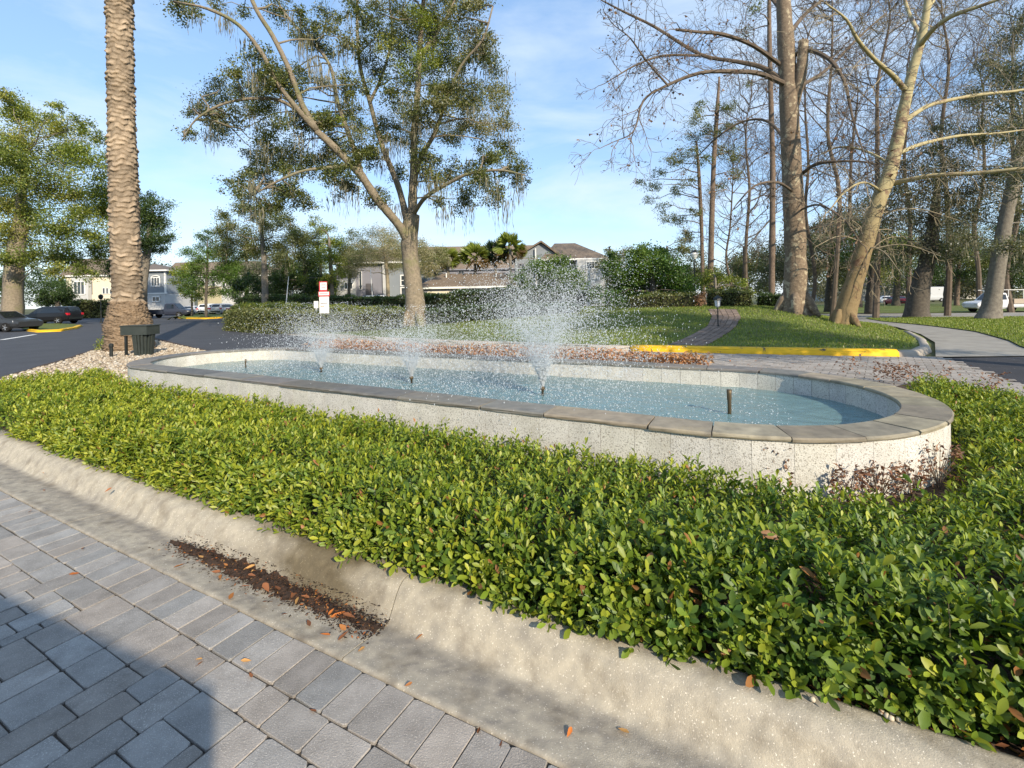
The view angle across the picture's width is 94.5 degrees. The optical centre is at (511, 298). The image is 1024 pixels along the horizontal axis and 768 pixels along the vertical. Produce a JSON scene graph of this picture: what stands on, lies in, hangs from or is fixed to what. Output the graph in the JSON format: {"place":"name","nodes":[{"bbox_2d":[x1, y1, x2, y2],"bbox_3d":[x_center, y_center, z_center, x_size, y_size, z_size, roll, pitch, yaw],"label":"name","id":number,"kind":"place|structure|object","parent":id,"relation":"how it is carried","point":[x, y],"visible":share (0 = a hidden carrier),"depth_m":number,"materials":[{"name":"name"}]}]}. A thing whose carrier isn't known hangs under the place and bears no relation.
{"place":"outdoors","nodes":[
{"label":"outdoors","id":0,"kind":"place"},
{"bbox_2d":[148,264,193,314],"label":"house","id":1,"kind":"structure","parent":0,"point":[161,293],"depth_m":76.00,"materials":[{"name":"white paint"}]},
{"bbox_2d":[183,314,222,317],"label":"lawn","id":2,"kind":"structure","parent":0,"point":[216,315],"depth_m":64.20,"materials":[{"name":"green plant"}]},
{"bbox_2d":[164,259,204,315],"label":"young tree","id":3,"kind":"object","parent":2,"relation":"on","point":[199,296],"visible":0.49,"depth_m":59.83,"materials":[{"name":"green plant"}]},
{"bbox_2d":[173,227,253,316],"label":"young tree","id":4,"kind":"object","parent":2,"relation":"on","point":[198,283],"visible":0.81,"depth_m":55.90,"materials":[{"name":"green plant"}]},
{"bbox_2d":[0,313,511,376],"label":"road","id":5,"kind":"structure","parent":0,"point":[19,353],"depth_m":22.70,"materials":[{"name":"grey asphalt"}]},
{"bbox_2d":[0,311,43,331],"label":"parked car","id":6,"kind":"object","parent":5,"relation":"on","point":[10,321],"visible":0.99,"depth_m":32.95,"materials":[{"name":"grey paint"}]},
{"bbox_2d":[25,306,83,323],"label":"estate car","id":7,"kind":"object","parent":5,"relation":"on","point":[61,314],"visible":0.62,"depth_m":45.21,"materials":[{"name":"black paint"}]},
{"bbox_2d":[0,86,139,315],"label":"oak tree","id":8,"kind":"object","parent":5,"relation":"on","point":[16,258],"visible":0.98,"depth_m":40.95,"materials":[{"name":"green plant"}]},
{"bbox_2d":[79,189,181,306],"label":"oak tree","id":9,"kind":"object","parent":5,"relation":"on","point":[152,222],"visible":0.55,"depth_m":57.37,"materials":[{"name":"green plant"}]},
{"bbox_2d":[148,303,195,317],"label":"pickup truck","id":10,"kind":"object","parent":5,"relation":"on","point":[177,309],"visible":0.75,"depth_m":59.20,"materials":[{"name":"grey paint"}]},
{"bbox_2d":[294,332,630,350],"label":"kerb","id":11,"kind":"structure","parent":5,"relation":"on","point":[481,342],"depth_m":17.32,"materials":[{"name":"grey concrete"}]},
{"bbox_2d":[0,491,558,767],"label":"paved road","id":12,"kind":"structure","parent":0,"point":[38,690],"depth_m":2.10,"materials":[{"name":"stone"}]},
{"bbox_2d":[333,251,433,297],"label":"house","id":13,"kind":"structure","parent":0,"point":[361,286],"depth_m":62.25,"materials":[{"name":"white paint"}]},
{"bbox_2d":[0,338,1023,758],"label":"planting bed","id":14,"kind":"object","parent":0,"point":[640,408],"visible":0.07,"depth_m":6.10,"materials":[{"name":"soil"}]},
{"bbox_2d":[0,340,205,382],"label":"gravel bed","id":15,"kind":"object","parent":14,"relation":"on","point":[101,363],"visible":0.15,"depth_m":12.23,"materials":[{"name":"beige gravel"}]},
{"bbox_2d":[101,0,155,351],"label":"palm tree","id":16,"kind":"object","parent":15,"relation":"on","point":[127,302],"visible":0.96,"depth_m":16.18,"materials":[{"name":"brown plant"}]},
{"bbox_2d":[119,324,160,355],"bbox_3d":[-11.518,1.317,14.683,0.840,0.980,0.580,-1,0,0],"label":"trash can","id":17,"kind":"object","parent":15,"relation":"on","point":[143,338],"visible":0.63,"depth_m":14.47,"materials":[{"name":"green plastic"}]},
{"bbox_2d":[304,338,456,353],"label":"withered plants","id":18,"kind":"object","parent":14,"relation":"on","point":[348,342],"visible":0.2,"depth_m":11.03,"materials":[{"name":"brown plant"}]},
{"bbox_2d":[0,364,1023,752],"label":"ground cover","id":19,"kind":"object","parent":14,"relation":"on","point":[648,601],"depth_m":2.39,"materials":[{"name":"green plant"}]},
{"bbox_2d":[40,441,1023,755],"bbox_3d":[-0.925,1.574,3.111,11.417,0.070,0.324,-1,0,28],"label":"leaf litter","id":20,"kind":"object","parent":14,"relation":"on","point":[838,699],"visible":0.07,"depth_m":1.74,"materials":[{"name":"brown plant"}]},
{"bbox_2d":[126,347,953,500],"bbox_3d":[-1.535,1.473,7.773,13.160,0.710,3.954,-1,0,29],"label":"fountain","id":21,"kind":"object","parent":14,"relation":"on","point":[907,426],"visible":0.61,"depth_m":5.10,"materials":[{"name":"beige"}]},
{"bbox_2d":[187,360,884,424],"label":"water","id":22,"kind":"structure","parent":21,"relation":"in","point":[306,376],"depth_m":7.32,"materials":[{"name":"blue liquid"}]},
{"bbox_2d":[210,301,447,387],"bbox_3d":[-3.686,0.747,9.169,5.344,1.394,4.106,-1,0,39],"label":"water spray","id":23,"kind":"object","parent":22,"relation":"on","point":[321,358],"visible":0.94,"depth_m":9.04,"materials":[{"name":"liquid"}]},
{"bbox_2d":[287,304,562,401],"bbox_3d":[-1.554,0.744,7.889,4.979,1.325,4.037,-1,0,44],"label":"water spray","id":24,"kind":"object","parent":22,"relation":"on","point":[414,364],"visible":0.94,"depth_m":7.69,"materials":[{"name":"liquid"}]},
{"bbox_2d":[372,254,790,431],"bbox_3d":[0.393,0.424,6.613,4.791,1.895,5.981,-1,0,-41],"label":"water spray","id":25,"kind":"object","parent":22,"relation":"on","point":[541,369],"visible":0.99,"depth_m":6.44,"materials":[{"name":"liquid"}]},
{"bbox_2d":[829,463,870,502],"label":"withered plant","id":26,"kind":"object","parent":14,"relation":"on","point":[861,472],"visible":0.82,"depth_m":3.50,"materials":[{"name":"brown plant"}]},
{"bbox_2d":[862,460,901,502],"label":"withered plant","id":27,"kind":"object","parent":14,"relation":"on","point":[882,489],"visible":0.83,"depth_m":3.52,"materials":[{"name":"brown plant"}]},
{"bbox_2d":[894,459,932,499],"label":"withered plant","id":28,"kind":"object","parent":14,"relation":"on","point":[917,476],"visible":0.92,"depth_m":3.60,"materials":[{"name":"brown plant"}]},
{"bbox_2d":[834,356,1010,389],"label":"withered plants","id":29,"kind":"object","parent":14,"relation":"on","point":[910,372],"visible":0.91,"depth_m":8.52,"materials":[{"name":"brown plant"}]},
{"bbox_2d":[920,439,964,489],"bbox_3d":[3.395,1.315,3.758,0.314,0.412,0.312,-1,0,-19],"label":"withered plant","id":30,"kind":"object","parent":14,"relation":"on","point":[939,483],"visible":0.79,"depth_m":3.75,"materials":[{"name":"brown plant"}]},
{"bbox_2d":[0,0,1023,308],"label":"sky","id":31,"kind":"structure","parent":0,"point":[50,50],"materials":[{"name":"blue"}]},
{"bbox_2d":[25,292,1023,378],"bbox_3d":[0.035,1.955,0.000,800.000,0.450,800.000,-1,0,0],"label":"ground","id":32,"kind":"structure","parent":0,"point":[931,342],"depth_m":25.32,"materials":[{"name":"plant"}]},
{"bbox_2d":[32,275,80,306],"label":"bush","id":33,"kind":"object","parent":32,"relation":"on","point":[63,294],"visible":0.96,"depth_m":61.91,"materials":[{"name":"green plant"}]},
{"bbox_2d":[59,258,111,301],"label":"house","id":34,"kind":"structure","parent":32,"relation":"on","point":[96,289],"depth_m":84.00,"materials":[{"name":"beige paint"}]},
{"bbox_2d":[73,298,110,317],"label":"hedge","id":35,"kind":"object","parent":32,"relation":"on","point":[89,308],"visible":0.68,"depth_m":65.37,"materials":[{"name":"green plant"}]},
{"bbox_2d":[0,257,336,306],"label":"wood","id":36,"kind":"object","parent":32,"relation":"on","point":[30,285],"visible":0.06,"depth_m":121.77,"materials":[{"name":"green plant"}]},
{"bbox_2d":[172,261,292,304],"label":"apartment building","id":37,"kind":"structure","parent":32,"relation":"on","point":[178,264],"depth_m":106.14,"materials":[{"name":"white paint"}]},
{"bbox_2d":[422,273,514,293],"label":"garage","id":38,"kind":"structure","parent":32,"relation":"on","point":[440,282],"depth_m":55.08,"materials":[{"name":"grey"}]},
{"bbox_2d":[457,240,489,274],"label":"cabbage palm","id":39,"kind":"object","parent":32,"relation":"on","point":[464,253],"visible":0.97,"depth_m":57.24,"materials":[{"name":"green plant"}]},
{"bbox_2d":[418,245,537,277],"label":"apartment building","id":40,"kind":"structure","parent":32,"relation":"on","point":[460,269],"depth_m":80.00,"materials":[{"name":"grey"}]},
{"bbox_2d":[479,238,507,272],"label":"cabbage palm","id":41,"kind":"object","parent":32,"relation":"on","point":[490,256],"visible":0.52,"depth_m":58.30,"materials":[{"name":"green plant"}]},
{"bbox_2d":[492,231,527,276],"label":"cabbage palm","id":42,"kind":"object","parent":32,"relation":"on","point":[519,251],"visible":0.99,"depth_m":56.71,"materials":[{"name":"green plant"}]},
{"bbox_2d":[0,429,1023,767],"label":"kerb","id":43,"kind":"structure","parent":32,"relation":"on","point":[526,683],"depth_m":2.14,"materials":[{"name":"concrete"}]},
{"bbox_2d":[148,531,391,643],"bbox_3d":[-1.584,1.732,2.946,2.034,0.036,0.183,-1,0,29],"label":"leaf litter","id":44,"kind":"object","parent":43,"relation":"on","point":[253,579],"visible":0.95,"depth_m":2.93,"materials":[{"name":"brown plant"}]},
{"bbox_2d":[512,241,606,305],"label":"house","id":45,"kind":"structure","parent":32,"relation":"on","point":[580,252],"depth_m":63.96,"materials":[{"name":"grey"}]},
{"bbox_2d":[630,344,899,356],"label":"kerb","id":46,"kind":"structure","parent":32,"relation":"on","point":[789,351],"depth_m":13.21,"materials":[{"name":"yellow paint"}]},
{"bbox_2d":[604,205,1023,305],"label":"wood","id":47,"kind":"object","parent":32,"relation":"on","point":[970,291],"visible":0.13,"depth_m":102.06,"materials":[{"name":"green plant"}]},
{"bbox_2d":[712,0,965,300],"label":"bare tree","id":48,"kind":"object","parent":32,"relation":"on","point":[814,271],"visible":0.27,"depth_m":43.59,"materials":[{"name":"brown plant"}]},
{"bbox_2d":[898,331,931,356],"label":"kerb","id":49,"kind":"structure","parent":32,"relation":"on","point":[923,348],"depth_m":12.76,"materials":[{"name":"grey concrete"}]},
{"bbox_2d":[842,139,990,317],"bbox_3d":[30.914,-4.828,36.090,9.994,13.066,12.160,-1,0,29],"label":"oak tree","id":50,"kind":"object","parent":32,"relation":"on","point":[916,306],"visible":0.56,"depth_m":36.25,"materials":[{"name":"green plant"}]},
{"bbox_2d":[817,0,1022,315],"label":"bare tree","id":51,"kind":"object","parent":32,"relation":"on","point":[948,298],"visible":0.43,"depth_m":39.79,"materials":[{"name":"brown plant"}]},
{"bbox_2d":[881,0,1023,311],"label":"bare tree","id":52,"kind":"object","parent":32,"relation":"on","point":[1010,307],"visible":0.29,"depth_m":44.37,"materials":[{"name":"brown plant"}]},
{"bbox_2d":[167,305,929,351],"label":"lawn","id":53,"kind":"structure","parent":0,"point":[470,333],"depth_m":18.81,"materials":[{"name":"green plant"}]},
{"bbox_2d":[209,246,270,301],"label":"shade tree","id":54,"kind":"object","parent":53,"relation":"on","point":[234,297],"visible":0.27,"depth_m":56.74,"materials":[{"name":"green plant"}]},
{"bbox_2d":[206,201,324,302],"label":"shade tree","id":55,"kind":"object","parent":53,"relation":"on","point":[246,246],"visible":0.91,"depth_m":41.74,"materials":[{"name":"green plant"}]},
{"bbox_2d":[234,223,323,297],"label":"shade tree","id":56,"kind":"object","parent":53,"relation":"on","point":[258,269],"visible":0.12,"depth_m":55.88,"materials":[{"name":"green plant"}]},
{"bbox_2d":[226,247,343,300],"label":"bush","id":57,"kind":"object","parent":53,"relation":"on","point":[276,282],"visible":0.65,"depth_m":48.68,"materials":[{"name":"green plant"}]},
{"bbox_2d":[221,306,406,333],"bbox_3d":[-11.854,1.168,26.475,13.998,1.686,3.225,-1,0,25],"label":"hedge","id":58,"kind":"object","parent":53,"relation":"on","point":[245,315],"visible":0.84,"depth_m":24.98,"materials":[{"name":"green plant"}]},
{"bbox_2d":[230,301,404,312],"bbox_3d":[-14.018,1.055,32.138,16.097,1.978,2.426,-1,0,27],"label":"hedge","id":59,"kind":"object","parent":53,"relation":"on","point":[296,306],"visible":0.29,"depth_m":31.07,"materials":[{"name":"green plant"}]},
{"bbox_2d":[294,214,352,294],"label":"shade tree","id":60,"kind":"object","parent":53,"relation":"on","point":[330,243],"visible":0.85,"depth_m":45.91,"materials":[{"name":"green plant"}]},
{"bbox_2d":[234,293,444,307],"bbox_3d":[-15.648,0.673,41.081,20.300,2.572,3.705,-1,0,12],"label":"hedge","id":61,"kind":"object","parent":53,"relation":"on","point":[396,300],"visible":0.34,"depth_m":39.66,"materials":[{"name":"green plant"}]},
{"bbox_2d":[153,0,540,326],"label":"oak tree","id":62,"kind":"object","parent":53,"relation":"on","point":[443,95],"visible":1,"depth_m":23.25,"materials":[{"name":"green plant"}]},
{"bbox_2d":[332,222,376,297],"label":"shade tree","id":63,"kind":"object","parent":53,"relation":"on","point":[342,250],"visible":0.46,"depth_m":52.00,"materials":[{"name":"green plant"}]},
{"bbox_2d":[338,221,402,296],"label":"shade tree","id":64,"kind":"object","parent":53,"relation":"on","point":[397,254],"visible":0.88,"depth_m":45.83,"materials":[{"name":"green plant"}]},
{"bbox_2d":[365,222,451,279],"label":"shade tree","id":65,"kind":"object","parent":53,"relation":"on","point":[424,252],"visible":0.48,"depth_m":50.92,"materials":[{"name":"green plant"}]},
{"bbox_2d":[424,302,581,323],"bbox_3d":[-0.589,0.743,25.259,8.723,1.170,2.232,-1,0,0],"label":"hedge","id":66,"kind":"object","parent":53,"relation":"on","point":[440,313],"visible":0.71,"depth_m":24.46,"materials":[{"name":"green plant"}]},
{"bbox_2d":[424,283,586,309],"bbox_3d":[-0.916,-0.032,32.558,12.106,1.850,3.093,-1,0,10],"label":"hedge","id":67,"kind":"object","parent":53,"relation":"on","point":[437,299],"visible":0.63,"depth_m":31.53,"materials":[{"name":"green plant"}]},
{"bbox_2d":[506,247,604,305],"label":"bush","id":68,"kind":"object","parent":53,"relation":"on","point":[559,262],"visible":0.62,"depth_m":43.19,"materials":[{"name":"green plant"}]},
{"bbox_2d":[596,239,706,306],"bbox_3d":[8.205,-1.292,28.410,6.288,4.692,5.335,-1,0,9],"label":"magnolia bush","id":69,"kind":"object","parent":53,"relation":"on","point":[650,259],"visible":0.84,"depth_m":27.34,"materials":[{"name":"green plant"}]},
{"bbox_2d":[629,289,705,307],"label":"hedge","id":70,"kind":"object","parent":53,"relation":"on","point":[669,300],"visible":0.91,"depth_m":25.96,"materials":[{"name":"green plant"}]},
{"bbox_2d":[633,142,705,304],"bbox_3d":[12.798,-5.875,37.757,5.453,13.452,5.056,-1,0,0],"label":"pine tree","id":71,"kind":"object","parent":53,"relation":"on","point":[700,214],"visible":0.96,"depth_m":37.88,"materials":[{"name":"green plant"}]},
{"bbox_2d":[668,309,740,345],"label":"path","id":72,"kind":"structure","parent":53,"relation":"on","point":[712,331],"depth_m":17.49,"materials":[{"name":"grey concrete"}]},
{"bbox_2d":[681,76,745,304],"bbox_3d":[13.938,-7.393,33.176,4.549,16.065,6.300,-1,0,29],"label":"pine tree","id":73,"kind":"object","parent":53,"relation":"on","point":[714,153],"visible":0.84,"depth_m":32.88,"materials":[{"name":"green plant"}]},
{"bbox_2d":[692,264,756,297],"bbox_3d":[14.105,-0.859,31.574,3.756,2.938,2.873,-1,0,32],"label":"bush","id":74,"kind":"object","parent":53,"relation":"on","point":[705,280],"visible":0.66,"depth_m":31.35,"materials":[{"name":"green plant"}]},
{"bbox_2d":[670,106,781,286],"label":"bare tree","id":75,"kind":"object","parent":53,"relation":"on","point":[726,263],"visible":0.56,"depth_m":43.99,"materials":[{"name":"green plant"}]},
{"bbox_2d":[705,287,753,305],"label":"hedge","id":76,"kind":"object","parent":53,"relation":"on","point":[738,297],"visible":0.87,"depth_m":26.04,"materials":[{"name":"green plant"}]},
{"bbox_2d":[720,248,767,296],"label":"shade tree","id":77,"kind":"object","parent":53,"relation":"on","point":[740,271],"visible":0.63,"depth_m":46.71,"materials":[{"name":"green plant"}]},
{"bbox_2d":[568,0,929,316],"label":"sycamore tree","id":78,"kind":"object","parent":53,"relation":"on","point":[789,79],"visible":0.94,"depth_m":21.42,"materials":[{"name":"brown plant"}]},
{"bbox_2d":[675,30,826,288],"bbox_3d":[18.234,-9.752,35.473,11.676,21.007,8.807,-1,0,0],"label":"bare tree","id":79,"kind":"object","parent":53,"relation":"on","point":[748,174],"visible":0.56,"depth_m":35.79,"materials":[{"name":"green plant"}]},
{"bbox_2d":[739,0,775,293],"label":"pine tree","id":80,"kind":"object","parent":53,"relation":"on","point":[772,233],"visible":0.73,"depth_m":29.88,"materials":[{"name":"brown plant"}]},
{"bbox_2d":[703,0,1023,315],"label":"bare tree","id":81,"kind":"object","parent":53,"relation":"on","point":[835,280],"visible":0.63,"depth_m":33.59,"materials":[{"name":"brown plant"}]},
{"bbox_2d":[776,0,1023,326],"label":"sycamore tree","id":82,"kind":"object","parent":53,"relation":"on","point":[845,312],"visible":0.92,"depth_m":19.72,"materials":[{"name":"beige plant"}]},
{"bbox_2d":[456,349,1023,395],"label":"paved road","id":83,"kind":"structure","parent":0,"point":[807,363],"depth_m":10.96,"materials":[{"name":"stone"}]},
{"bbox_2d":[447,342,713,365],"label":"withered plants","id":84,"kind":"object","parent":83,"relation":"on","point":[685,356],"visible":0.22,"depth_m":8.63,"materials":[{"name":"brown plant"}]},
{"bbox_2d":[817,303,1023,312],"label":"lawn","id":85,"kind":"structure","parent":0,"point":[934,308],"depth_m":54.98,"materials":[{"name":"green plant"}]},
{"bbox_2d":[748,243,823,292],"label":"shade tree","id":86,"kind":"object","parent":85,"relation":"on","point":[779,275],"visible":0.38,"depth_m":49.48,"materials":[{"name":"green plant"}]},
{"bbox_2d":[778,214,850,311],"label":"shade tree","id":87,"kind":"object","parent":85,"relation":"on","point":[828,293],"visible":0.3,"depth_m":50.51,"materials":[{"name":"green plant"}]},
{"bbox_2d":[765,1,926,266],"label":"bare tree","id":88,"kind":"object","parent":85,"relation":"on","point":[851,157],"visible":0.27,"depth_m":49.69,"materials":[{"name":"brown plant"}]},
{"bbox_2d":[880,228,943,305],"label":"shade tree","id":89,"kind":"object","parent":85,"relation":"on","point":[896,286],"visible":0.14,"depth_m":69.66,"materials":[{"name":"green plant"}]},
{"bbox_2d":[809,0,1023,297],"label":"bare tree","id":90,"kind":"object","parent":85,"relation":"on","point":[911,231],"visible":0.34,"depth_m":49.20,"materials":[{"name":"brown plant"}]},
{"bbox_2d":[912,223,988,306],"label":"shade tree","id":91,"kind":"object","parent":85,"relation":"on","point":[967,274],"visible":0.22,"depth_m":62.41,"materials":[{"name":"green plant"}]},
{"bbox_2d":[880,0,1023,298],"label":"bare tree","id":92,"kind":"object","parent":85,"relation":"on","point":[978,277],"visible":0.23,"depth_m":51.80,"materials":[{"name":"brown plant"}]},
{"bbox_2d":[940,223,996,305],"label":"shade tree","id":93,"kind":"object","parent":85,"relation":"on","point":[957,292],"visible":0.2,"depth_m":65.47,"materials":[{"name":"green plant"}]},
{"bbox_2d":[961,289,1023,311],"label":"pickup truck","id":94,"kind":"object","parent":85,"relation":"on","point":[973,306],"visible":0.41,"depth_m":44.45,"materials":[{"name":"white paint"}]},
{"bbox_2d":[963,219,1023,295],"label":"shade tree","id":95,"kind":"object","parent":85,"relation":"on","point":[1011,280],"visible":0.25,"depth_m":63.46,"materials":[{"name":"green plant"}]},
{"bbox_2d":[821,312,1023,318],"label":"road","id":96,"kind":"structure","parent":0,"point":[865,316],"depth_m":41.79,"materials":[{"name":"grey asphalt"}]},
{"bbox_2d":[666,233,716,291],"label":"shade tree","id":97,"kind":"object","parent":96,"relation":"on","point":[679,248],"visible":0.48,"depth_m":54.37,"materials":[{"name":"green plant"}]},
{"bbox_2d":[826,213,916,313],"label":"shade tree","id":98,"kind":"object","parent":96,"relation":"on","point":[868,306],"visible":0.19,"depth_m":45.73,"materials":[{"name":"green plant"}]},
{"bbox_2d":[859,319,1023,356],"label":"sidewalk","id":99,"kind":"structure","parent":0,"point":[949,342],"depth_m":15.12,"materials":[{"name":"concrete"}]},
{"bbox_2d":[867,316,1023,346],"bbox_3d":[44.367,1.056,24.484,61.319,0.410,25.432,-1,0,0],"label":"lawn","id":100,"kind":"structure","parent":0,"point":[999,336],"depth_m":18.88,"materials":[{"name":"green plant"}]},
{"bbox_2d":[774,0,1022,319],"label":"bare tree","id":101,"kind":"object","parent":100,"relation":"on","point":[876,306],"visible":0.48,"depth_m":35.95,"materials":[{"name":"brown plant"}]},
{"bbox_2d":[914,0,1023,318],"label":"oak tree","id":102,"kind":"object","parent":100,"relation":"on","point":[991,306],"visible":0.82,"depth_m":31.35,"materials":[{"name":"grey plant"}]},
{"bbox_2d":[950,357,1023,383],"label":"road","id":103,"kind":"structure","parent":0,"point":[1014,366],"depth_m":10.65,"materials":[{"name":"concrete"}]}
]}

